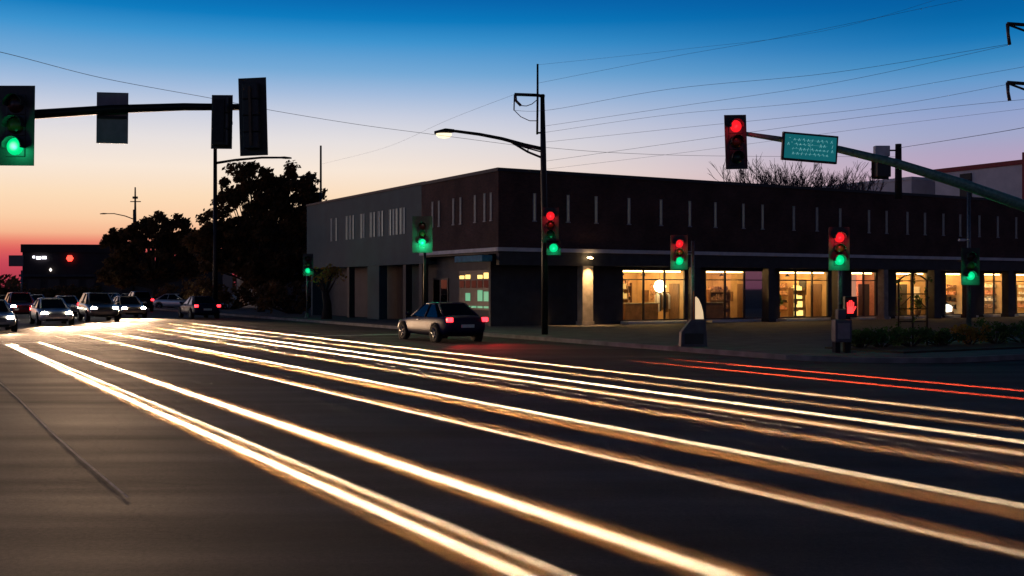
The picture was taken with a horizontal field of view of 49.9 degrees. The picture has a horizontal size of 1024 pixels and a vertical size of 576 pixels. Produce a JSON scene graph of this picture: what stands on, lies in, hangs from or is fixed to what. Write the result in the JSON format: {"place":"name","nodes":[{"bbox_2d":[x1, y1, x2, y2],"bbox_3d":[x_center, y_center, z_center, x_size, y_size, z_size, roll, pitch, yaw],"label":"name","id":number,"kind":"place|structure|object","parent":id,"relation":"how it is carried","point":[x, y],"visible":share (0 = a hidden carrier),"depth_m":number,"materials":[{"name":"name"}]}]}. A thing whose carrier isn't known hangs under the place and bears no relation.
{"place":"outdoors","nodes":[
{"label":"outdoors","id":0,"kind":"place"},
{"bbox_2d":[0,283,26,294],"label":"shrub","id":1,"kind":"object","parent":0,"point":[4,289],"visible":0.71,"depth_m":169.48,"materials":[{"name":"green plant"}]},
{"bbox_2d":[237,273,310,308],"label":"stucco building","id":2,"kind":"structure","parent":0,"point":[239,282],"depth_m":96.94,"materials":[{"name":"paint"}]},
{"bbox_2d":[2,291,964,366],"bbox_3d":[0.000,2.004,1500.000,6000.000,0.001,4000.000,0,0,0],"label":"ground","id":3,"kind":"structure","parent":0,"point":[875,364],"depth_m":29.24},
{"bbox_2d":[0,274,236,293],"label":"wood","id":4,"kind":"object","parent":3,"relation":"on","point":[13,281],"visible":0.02,"depth_m":365.63,"materials":[{"name":"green plant"}]},
{"bbox_2d":[147,308,1023,362],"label":"kerb","id":5,"kind":"structure","parent":3,"relation":"on","point":[834,358],"depth_m":32.37,"materials":[{"name":"concrete"}]},
{"bbox_2d":[0,309,1023,575],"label":"road","id":6,"kind":"structure","parent":0,"point":[206,445],"depth_m":12.92,"materials":[{"name":"asphalt"}]},
{"bbox_2d":[0,299,18,331],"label":"sedan car","id":7,"kind":"object","parent":6,"relation":"on","point":[8,319],"visible":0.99,"depth_m":50.13,"materials":[{"name":"silver paint"}]},
{"bbox_2d":[5,292,34,314],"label":"suv car","id":8,"kind":"object","parent":6,"relation":"on","point":[23,302],"visible":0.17,"depth_m":71.53,"materials":[{"name":"red paint"}]},
{"bbox_2d":[29,298,74,325],"bbox_3d":[-25.284,1.302,60.457,2.180,1.535,4.695,0,0,-30],"label":"sedan car","id":9,"kind":"object","parent":6,"relation":"on","point":[51,309],"visible":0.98,"depth_m":59.31,"materials":[{"name":"white paint"}]},
{"bbox_2d":[0,382,128,497],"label":"road seam","id":10,"kind":"object","parent":6,"relation":"on","point":[96,471],"visible":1,"depth_m":13.37,"materials":[{"name":"asphalt"}]},
{"bbox_2d":[55,295,83,316],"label":"sedan car","id":11,"kind":"object","parent":6,"relation":"on","point":[69,300],"visible":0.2,"depth_m":77.14,"materials":[{"name":"metal"}]},
{"bbox_2d":[77,293,119,321],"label":"suv car","id":12,"kind":"object","parent":6,"relation":"on","point":[90,305],"visible":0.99,"depth_m":65.29,"materials":[{"name":"grey paint"}]},
{"bbox_2d":[113,296,146,317],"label":"sedan car","id":13,"kind":"object","parent":6,"relation":"on","point":[130,305],"visible":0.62,"depth_m":73.72,"materials":[{"name":"beige paint"}]},
{"bbox_2d":[0,77,267,165],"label":"mast arm signal","id":14,"kind":"object","parent":6,"relation":"on","point":[19,114],"visible":1,"depth_m":23.11,"materials":[{"name":"metal"}]},
{"bbox_2d":[128,291,153,311],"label":"suv car","id":15,"kind":"object","parent":6,"relation":"on","point":[143,296],"visible":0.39,"depth_m":92.89,"materials":[{"name":"black paint"}]},
{"bbox_2d":[153,294,186,307],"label":"sedan car","id":16,"kind":"object","parent":6,"relation":"on","point":[169,300],"visible":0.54,"depth_m":103.40,"materials":[{"name":"metal"}]},
{"bbox_2d":[0,318,397,343],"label":"lane markings","id":17,"kind":"object","parent":6,"relation":"on","point":[195,338],"visible":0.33,"depth_m":44.42,"materials":[{"name":"paint"}]},
{"bbox_2d":[178,296,220,318],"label":"sedan car","id":18,"kind":"object","parent":6,"relation":"on","point":[204,306],"visible":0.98,"depth_m":71.78,"materials":[{"name":"paint"}]},
{"bbox_2d":[398,302,487,342],"bbox_3d":[-2.763,1.302,42.197,2.180,1.535,4.695,0,0,-30],"label":"sedan car","id":19,"kind":"object","parent":6,"relation":"on","point":[436,322],"visible":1,"depth_m":40.83,"materials":[{"name":"blue paint"}]},
{"bbox_2d":[0,0,1023,285],"label":"sky","id":20,"kind":"structure","parent":0,"point":[415,66],"materials":[{"name":"blue"}]},
{"bbox_2d":[153,294,1023,356],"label":"pavement","id":21,"kind":"structure","parent":0,"point":[813,338],"depth_m":46.05,"materials":[{"name":"concrete"}]},
{"bbox_2d":[9,255,22,291],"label":"sign post","id":22,"kind":"object","parent":21,"relation":"on","point":[15,260],"visible":0.9,"depth_m":139.90,"materials":[{"name":"metal"}]},
{"bbox_2d":[24,285,71,297],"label":"shrub","id":23,"kind":"object","parent":21,"relation":"on","point":[52,293],"visible":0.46,"depth_m":159.57,"materials":[{"name":"green plant"}]},
{"bbox_2d":[56,284,103,299],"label":"shrub","id":24,"kind":"object","parent":21,"relation":"on","point":[77,292],"visible":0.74,"depth_m":149.06,"materials":[{"name":"green plant"}]},
{"bbox_2d":[19,244,144,298],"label":"store","id":25,"kind":"structure","parent":21,"relation":"on","point":[45,266],"depth_m":190.52,"materials":[{"name":"black"}]},
{"bbox_2d":[28,279,39,292],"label":"window","id":26,"kind":"structure","parent":25,"relation":"in","point":[34,283],"depth_m":190.14,"materials":[{"name":"glass"}]},
{"bbox_2d":[48,279,59,291],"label":"window","id":27,"kind":"structure","parent":25,"relation":"in","point":[51,282],"depth_m":190.47,"materials":[{"name":"glass"}]},
{"bbox_2d":[67,279,78,287],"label":"window","id":28,"kind":"structure","parent":25,"relation":"in","point":[69,281],"depth_m":190.84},
{"bbox_2d":[130,187,140,221],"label":"radio mast","id":29,"kind":"object","parent":21,"relation":"on","point":[134,197],"visible":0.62,"depth_m":169.88,"materials":[{"name":"metal"}]},
{"bbox_2d":[94,210,203,298],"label":"leafy tree","id":30,"kind":"object","parent":21,"relation":"on","point":[125,266],"visible":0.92,"depth_m":119.13,"materials":[{"name":"green plant"}]},
{"bbox_2d":[92,260,231,298],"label":"store","id":31,"kind":"structure","parent":21,"relation":"on","point":[225,279],"depth_m":151.17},
{"bbox_2d":[102,283,121,294],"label":"window","id":32,"kind":"structure","parent":31,"relation":"in","point":[107,289],"depth_m":150.23,"materials":[{"name":"glass"}]},
{"bbox_2d":[155,279,222,300],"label":"shrub","id":33,"kind":"object","parent":21,"relation":"on","point":[170,289],"visible":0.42,"depth_m":104.13,"materials":[{"name":"green plant"}]},
{"bbox_2d":[181,276,266,308],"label":"shrub","id":34,"kind":"object","parent":21,"relation":"on","point":[240,291],"visible":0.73,"depth_m":95.60,"materials":[{"name":"green plant"}]},
{"bbox_2d":[213,149,291,311],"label":"street lamp","id":35,"kind":"object","parent":21,"relation":"on","point":[215,268],"visible":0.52,"depth_m":83.88,"materials":[{"name":"metal"}]},
{"bbox_2d":[181,160,327,311],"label":"leafy tree","id":36,"kind":"object","parent":21,"relation":"on","point":[261,239],"visible":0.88,"depth_m":84.86,"materials":[{"name":"green plant"}]},
{"bbox_2d":[251,280,310,313],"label":"shrub","id":37,"kind":"object","parent":21,"relation":"on","point":[274,291],"visible":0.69,"depth_m":79.72,"materials":[{"name":"green plant"}]},
{"bbox_2d":[303,254,312,317],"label":"post signal","id":38,"kind":"object","parent":21,"relation":"on","point":[307,265],"visible":1,"depth_m":67.65,"materials":[{"name":"metal"}]},
{"bbox_2d":[296,145,321,201],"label":"pole","id":39,"kind":"object","parent":21,"relation":"on","point":[320,180],"visible":0.42,"depth_m":77.93,"materials":[{"name":"metal"}]},
{"bbox_2d":[304,264,346,318],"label":"sapling","id":40,"kind":"object","parent":21,"relation":"on","point":[331,272],"visible":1,"depth_m":65.81,"materials":[{"name":"green plant"}]},
{"bbox_2d":[306,181,436,319],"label":"grey wing","id":41,"kind":"structure","parent":21,"relation":"on","point":[363,241],"depth_m":66.38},
{"bbox_2d":[395,208,397,234],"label":"window","id":42,"kind":"structure","parent":41,"relation":"in","point":[396,210],"depth_m":62.89,"materials":[{"name":"black"}]},
{"bbox_2d":[412,216,431,303],"bbox_3d":[-3.848,-0.644,48.359,0.708,5.008,0.799,0,0,37],"label":"post signal","id":43,"kind":"object","parent":21,"relation":"on","point":[421,234],"visible":0.89,"depth_m":48.25,"materials":[{"name":"metal"}]},
{"bbox_2d":[434,64,547,334],"bbox_3d":[-0.829,-3.543,44.000,4.541,10.807,0.420,0,0,0],"label":"utility pole","id":44,"kind":"object","parent":21,"relation":"on","point":[445,132],"visible":0.99,"depth_m":43.92,"materials":[{"name":"metal"}]},
{"bbox_2d":[1,52,533,147],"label":"power line","id":45,"kind":"object","parent":44,"relation":"attached to","point":[237,103],"visible":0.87,"depth_m":35.72,"materials":[{"name":"black metal"}]},
{"bbox_2d":[542,208,560,254],"bbox_3d":[1.526,-2.236,43.523,0.741,1.874,0.560,0,0,24],"label":"post signal","id":46,"kind":"object","parent":44,"relation":"attached to","point":[550,227],"visible":1,"depth_m":43.50,"materials":[{"name":"black"}]},
{"bbox_2d":[540,0,933,64],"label":"power line","id":47,"kind":"object","parent":44,"relation":"attached to","point":[745,42],"visible":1,"depth_m":39.22,"materials":[{"name":"black metal"}]},
{"bbox_2d":[515,44,1007,110],"bbox_3d":[7.987,-7.242,39.401,18.248,0.590,1.053,0,0,33],"label":"power line","id":48,"kind":"object","parent":44,"relation":"attached to","point":[788,77],"visible":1,"depth_m":38.65,"materials":[{"name":"black metal"}]},
{"bbox_2d":[551,109,1017,168],"bbox_3d":[9.554,-5.229,39.394,19.033,1.008,0.935,0,0,32],"label":"power line","id":49,"kind":"object","parent":44,"relation":"attached to","point":[819,134],"visible":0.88,"depth_m":38.83,"materials":[{"name":"black metal"}]},
{"bbox_2d":[550,67,1020,131],"bbox_3d":[9.312,-6.655,39.001,19.032,0.922,0.101,0,0,31],"label":"power line","id":50,"kind":"object","parent":44,"relation":"attached to","point":[796,103],"visible":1,"depth_m":38.46,"materials":[{"name":"black metal"}]},
{"bbox_2d":[549,99,1023,160],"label":"power line","id":51,"kind":"object","parent":44,"relation":"attached to","point":[798,125],"visible":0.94,"depth_m":38.88,"materials":[{"name":"black metal"}]},
{"bbox_2d":[671,235,694,318],"bbox_3d":[5.651,0.074,35.823,1.040,3.572,0.471,0,0,-36],"label":"post signal","id":52,"kind":"object","parent":21,"relation":"on","point":[679,252],"visible":0.92,"depth_m":35.65,"materials":[{"name":"metal"}]},
{"bbox_2d":[678,319,706,346],"bbox_3d":[5.777,1.435,35.190,0.840,0.850,0.520,0,0,0],"label":"signal cabinet","id":53,"kind":"object","parent":21,"relation":"on","point":[692,333],"visible":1,"depth_m":34.97,"materials":[{"name":"metal"}]},
{"bbox_2d":[419,167,1023,325],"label":"corner building","id":54,"kind":"structure","parent":21,"relation":"on","point":[759,249],"depth_m":59.09,"materials":[{"name":"brick"}]},
{"bbox_2d":[433,278,448,301],"bbox_3d":[-3.848,0.410,59.313,0.053,1.900,1.855,0,0,-30],"label":"side window","id":55,"kind":"structure","parent":54,"relation":"in","point":[440,285],"depth_m":59.23,"materials":[{"name":"black glass"}]},
{"bbox_2d":[459,270,488,309],"bbox_3d":[-1.917,0.110,55.946,0.053,2.000,3.299,0,0,-30],"label":"side window","id":56,"kind":"structure","parent":54,"relation":"in","point":[473,285],"depth_m":55.80,"materials":[{"name":"multicoloured"}]},
{"bbox_2d":[483,193,485,221],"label":"window","id":57,"kind":"structure","parent":54,"relation":"in","point":[484,195],"depth_m":53.18,"materials":[{"name":"black"}]},
{"bbox_2d":[532,193,536,221],"bbox_3d":[1.038,-3.874,53.010,0.250,1.368,0.240,0,0,-30],"label":"window","id":58,"kind":"structure","parent":54,"relation":"in","point":[534,194],"depth_m":52.95,"materials":[{"name":"black"}]},
{"bbox_2d":[566,195,570,222],"bbox_3d":[2.707,-3.874,53.975,0.250,1.368,0.240,0,0,-30],"label":"window","id":59,"kind":"structure","parent":54,"relation":"in","point":[568,196],"depth_m":53.92,"materials":[{"name":"black"}]},
{"bbox_2d":[594,196,598,223],"bbox_3d":[4.135,-3.874,54.786,0.250,1.368,0.240,0,0,-30],"label":"window","id":60,"kind":"structure","parent":54,"relation":"in","point":[596,197],"depth_m":54.74,"materials":[{"name":"black"}]},
{"bbox_2d":[623,284,628,302],"bbox_3d":[5.537,0.759,60.011,1.700,2.082,0.400,0,0,-30],"label":"shelf unit","id":61,"kind":"object","parent":54,"relation":"in","point":[625,294],"visible":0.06,"depth_m":60.26,"materials":[{"name":"brown wood"}]},
{"bbox_2d":[623,280,631,302],"bbox_3d":[6.118,0.649,61.959,1.300,2.302,0.400,0,0,-30],"label":"shelf unit","id":62,"kind":"object","parent":54,"relation":"on","point":[627,283],"visible":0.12,"depth_m":62.09,"materials":[{"name":"brown wood"}]},
{"bbox_2d":[627,198,630,224],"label":"window","id":63,"kind":"structure","parent":54,"relation":"in","point":[628,199],"depth_m":55.75,"materials":[{"name":"black"}]},
{"bbox_2d":[623,303,659,319],"bbox_3d":[6.815,1.300,59.361,2.320,1.000,0.700,0,0,-30],"label":"shop counter","id":64,"kind":"object","parent":54,"relation":"on","point":[632,311],"visible":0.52,"depth_m":58.99,"materials":[{"name":"brown wood"}]},
{"bbox_2d":[621,269,684,321],"bbox_3d":[7.572,0.400,58.375,4.371,2.780,0.260,0,0,-30],"label":"shop window","id":65,"kind":"structure","parent":54,"relation":"in","point":[643,279],"depth_m":58.47,"materials":[{"name":"black glass"}]},
{"bbox_2d":[654,280,662,292],"bbox_3d":[8.063,-0.330,60.077,0.680,1.160,0.680,0,0,-30],"label":"globe pendant","id":66,"kind":"object","parent":54,"relation":"hanging from","point":[658,285],"visible":0.82,"depth_m":59.84,"materials":[{"name":"white"}]},
{"bbox_2d":[659,199,662,225],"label":"window","id":67,"kind":"structure","parent":54,"relation":"in","point":[660,201],"depth_m":56.76,"materials":[{"name":"black"}]},
{"bbox_2d":[655,292,669,311],"bbox_3d":[8.335,1.016,60.694,1.040,1.567,0.440,0,0,-30],"label":"clothes rail","id":68,"kind":"object","parent":54,"relation":"on","point":[658,297],"visible":0.57,"depth_m":60.50,"materials":[{"name":"metal"}]},
{"bbox_2d":[669,284,678,318],"bbox_3d":[8.903,0.775,60.472,0.039,2.030,0.850,0,0,-30],"label":"inner door","id":69,"kind":"structure","parent":54,"relation":"in","point":[673,288],"depth_m":60.42,"materials":[{"name":"brown wood"}]},
{"bbox_2d":[688,201,691,226],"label":"window","id":70,"kind":"structure","parent":54,"relation":"in","point":[689,202],"depth_m":57.68,"materials":[{"name":"black"}]},
{"bbox_2d":[693,291,703,319],"bbox_3d":[5.940,0.560,35.100,0.336,0.900,0.036,0,0,0],"label":"lit panel","id":71,"kind":"object","parent":54,"relation":"in","point":[698,311],"visible":1,"depth_m":35.09,"materials":[{"name":"beige plastic"}]},
{"bbox_2d":[706,302,723,317],"bbox_3d":[11.050,1.300,61.906,1.720,1.000,0.700,0,0,-30],"label":"shop counter","id":72,"kind":"object","parent":54,"relation":"in","point":[714,309],"visible":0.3,"depth_m":61.73,"materials":[{"name":"brown wood"}]},
{"bbox_2d":[713,202,717,227],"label":"window","id":73,"kind":"structure","parent":54,"relation":"in","point":[715,203],"depth_m":58.54,"materials":[{"name":"black"}]},
{"bbox_2d":[706,286,729,317],"bbox_3d":[11.857,0.853,63.406,1.500,1.894,0.400,0,0,-30],"label":"shelf unit","id":74,"kind":"object","parent":54,"relation":"in","point":[715,294],"visible":0.58,"depth_m":63.34,"materials":[{"name":"brown wood"}]},
{"bbox_2d":[706,270,762,319],"bbox_3d":[12.417,0.400,61.157,4.430,2.780,0.260,0,0,-30],"label":"shop window","id":75,"kind":"structure","parent":54,"relation":"in","point":[750,282],"depth_m":61.73,"materials":[{"name":"clear glass"}]},
{"bbox_2d":[788,285,805,316],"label":"shelf unit","id":76,"kind":"object","parent":54,"relation":"in","point":[800,301],"visible":0.77,"depth_m":65.30,"materials":[{"name":"brown wood"}]},
{"bbox_2d":[778,271,830,318],"bbox_3d":[16.943,0.400,63.753,4.104,2.780,0.260,0,0,-30],"label":"shop window","id":77,"kind":"structure","parent":54,"relation":"in","point":[794,280],"depth_m":64.08,"materials":[{"name":"black glass"}]},
{"bbox_2d":[813,284,821,315],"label":"inner door","id":78,"kind":"structure","parent":54,"relation":"in","point":[817,288],"depth_m":65.65,"materials":[{"name":"brown wood"}]},
{"bbox_2d":[858,284,868,315],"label":"inner door","id":79,"kind":"structure","parent":54,"relation":"in","point":[866,286],"depth_m":67.70,"materials":[{"name":"wood"}]},
{"bbox_2d":[851,271,876,316],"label":"shop window","id":80,"kind":"structure","parent":54,"relation":"in","point":[862,280],"depth_m":66.26,"materials":[{"name":"black glass"}]},
{"bbox_2d":[873,144,901,198],"bbox_3d":[21.162,-6.567,62.000,1.561,3.075,0.400,0,0,0],"label":"service post","id":81,"kind":"object","parent":54,"relation":"on","point":[882,150],"visible":0.79,"depth_m":61.83,"materials":[{"name":"black metal"}]},
{"bbox_2d":[896,284,906,314],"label":"inner door","id":82,"kind":"structure","parent":54,"relation":"in","point":[903,286],"depth_m":70.86,"materials":[{"name":"wood"}]},
{"bbox_2d":[895,272,927,316],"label":"shop window","id":83,"kind":"structure","parent":54,"relation":"in","point":[910,280],"depth_m":68.35,"materials":[{"name":"black glass"}]},
{"bbox_2d":[914,295,922,314],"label":"potted plant","id":84,"kind":"object","parent":54,"relation":"on","point":[919,305],"visible":0.84,"depth_m":69.29,"materials":[{"name":"green plant"}]},
{"bbox_2d":[983,273,1001,315],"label":"shop window","id":85,"kind":"structure","parent":54,"relation":"in","point":[993,281],"depth_m":72.22,"materials":[{"name":"black glass"}]},
{"bbox_2d":[707,162,806,186],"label":"bare tree","id":86,"kind":"object","parent":21,"relation":"on","point":[729,179],"visible":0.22,"depth_m":91.19,"materials":[{"name":"plant"}]},
{"bbox_2d":[735,154,823,186],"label":"bare tree","id":87,"kind":"object","parent":21,"relation":"on","point":[764,176],"visible":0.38,"depth_m":91.86,"materials":[{"name":"plant"}]},
{"bbox_2d":[748,158,849,188],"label":"bare tree","id":88,"kind":"object","parent":21,"relation":"on","point":[781,180],"visible":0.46,"depth_m":91.58,"materials":[{"name":"plant"}]},
{"bbox_2d":[789,162,862,189],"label":"bare tree","id":89,"kind":"object","parent":21,"relation":"on","point":[845,185],"visible":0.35,"depth_m":90.50,"materials":[{"name":"plant"}]},
{"bbox_2d":[829,227,849,350],"bbox_3d":[9.626,0.041,32.291,0.534,3.639,0.830,0,0,30],"label":"post signal","id":90,"kind":"object","parent":21,"relation":"on","point":[839,249],"visible":0.91,"depth_m":32.15,"materials":[{"name":"metal"}]},
{"bbox_2d":[838,296,859,316],"bbox_3d":[9.872,0.555,32.280,0.540,0.615,0.440,0,0,0],"label":"hand signal","id":91,"kind":"object","parent":90,"relation":"attached to","point":[849,304],"visible":0.93,"depth_m":32.28,"materials":[{"name":"black"}]},
{"bbox_2d":[831,309,851,352],"bbox_3d":[9.511,1.235,31.793,0.480,1.250,0.415,0,0,0],"label":"signal cabinet","id":92,"kind":"object","parent":21,"relation":"on","point":[841,327],"visible":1,"depth_m":31.64,"materials":[{"name":"metal"}]},
{"bbox_2d":[809,160,883,190],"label":"bare tree","id":93,"kind":"object","parent":21,"relation":"on","point":[864,184],"visible":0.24,"depth_m":91.08,"materials":[{"name":"plant"}]},
{"bbox_2d":[724,115,1023,211],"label":"mast arm signal","id":94,"kind":"object","parent":21,"relation":"on","point":[812,148],"visible":1,"depth_m":31.21,"materials":[{"name":"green metal"}]},
{"bbox_2d":[825,340,1023,353],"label":"planting bed","id":95,"kind":"object","parent":21,"relation":"on","point":[952,346],"visible":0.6,"depth_m":33.51,"materials":[{"name":"soil"}]},
{"bbox_2d":[851,328,887,347],"bbox_3d":[10.565,1.508,33.498,1.166,0.643,1.341,0,0,-27],"label":"bush","id":96,"kind":"object","parent":95,"relation":"on","point":[859,336],"visible":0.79,"depth_m":33.28,"materials":[{"name":"green plant"}]},
{"bbox_2d":[862,326,909,346],"bbox_3d":[11.377,1.485,33.794,1.516,0.688,1.075,0,0,0],"label":"bush","id":97,"kind":"object","parent":95,"relation":"on","point":[891,339],"visible":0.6,"depth_m":33.62,"materials":[{"name":"green plant"}]},
{"bbox_2d":[883,324,935,346],"bbox_3d":[12.406,1.485,34.202,1.737,0.757,1.323,0,0,0],"label":"bush","id":98,"kind":"object","parent":95,"relation":"on","point":[926,333],"visible":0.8,"depth_m":34.11,"materials":[{"name":"green plant"}]},
{"bbox_2d":[895,273,932,344],"bbox_3d":[12.645,0.664,34.790,1.325,2.292,0.235,0,0,-8],"label":"iron trellis","id":99,"kind":"object","parent":95,"relation":"on","point":[912,295],"visible":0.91,"depth_m":34.78,"materials":[{"name":"metal"}]},
{"bbox_2d":[914,327,967,344],"bbox_3d":[13.526,1.557,34.892,1.627,0.626,1.241,0,0,39],"label":"bush","id":100,"kind":"object","parent":95,"relation":"on","point":[940,337],"visible":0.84,"depth_m":34.76,"materials":[{"name":"green plant"}]},
{"bbox_2d":[946,322,991,344],"bbox_3d":[14.654,1.449,35.409,1.245,0.778,1.248,0,0,0],"label":"bush","id":101,"kind":"object","parent":95,"relation":"on","point":[970,333],"visible":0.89,"depth_m":35.14,"materials":[{"name":"green plant"}]},
{"bbox_2d":[974,317,1023,343],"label":"bush","id":102,"kind":"object","parent":95,"relation":"on","point":[997,329],"visible":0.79,"depth_m":35.90,"materials":[{"name":"green plant"}]},
{"bbox_2d":[995,320,1023,342],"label":"bush","id":103,"kind":"object","parent":95,"relation":"on","point":[1018,326],"visible":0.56,"depth_m":36.53,"materials":[{"name":"green plant"}]},
{"bbox_2d":[958,179,979,328],"bbox_3d":[16.478,-1.040,39.807,0.660,5.800,0.814,0,0,0],"label":"signal","id":104,"kind":"object","parent":21,"relation":"on","point":[970,266],"visible":0.96,"depth_m":39.60,"materials":[{"name":"metal"}]},
{"bbox_2d":[1006,22,1023,100],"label":"power pole","id":105,"kind":"object","parent":21,"relation":"on","point":[1008,26],"visible":1,"depth_m":33.96,"materials":[{"name":"black metal"}]},
{"bbox_2d":[541,0,959,82],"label":"power line","id":106,"kind":"object","parent":105,"relation":"attached to","point":[758,41],"visible":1,"depth_m":38.78,"materials":[{"name":"black metal"}]},
{"bbox_2d":[550,85,1001,141],"bbox_3d":[8.739,-6.056,39.640,17.324,0.491,1.578,0,0,35],"label":"power line","id":107,"kind":"object","parent":105,"relation":"attached to","point":[786,117],"visible":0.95,"depth_m":39.08,"materials":[{"name":"black metal"}]},
{"bbox_2d":[547,45,1006,125],"bbox_3d":[8.532,-6.980,39.347,17.323,1.062,0.862,0,0,35],"label":"power line","id":108,"kind":"object","parent":105,"relation":"attached to","point":[786,90],"visible":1,"depth_m":38.82,"materials":[{"name":"black metal"}]},
{"bbox_2d":[852,275,855,295],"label":"wall poster","id":109,"kind":"object","parent":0,"point":[853,286],"depth_m":67.61,"materials":[{"name":"white"}]},
{"bbox_2d":[822,176,934,194],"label":"pale building","id":110,"kind":"structure","parent":0,"point":[919,185],"depth_m":107.32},
{"bbox_2d":[933,152,1023,198],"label":"pale building","id":111,"kind":"structure","parent":0,"point":[1007,177],"depth_m":98.19,"materials":[{"name":"metal"}]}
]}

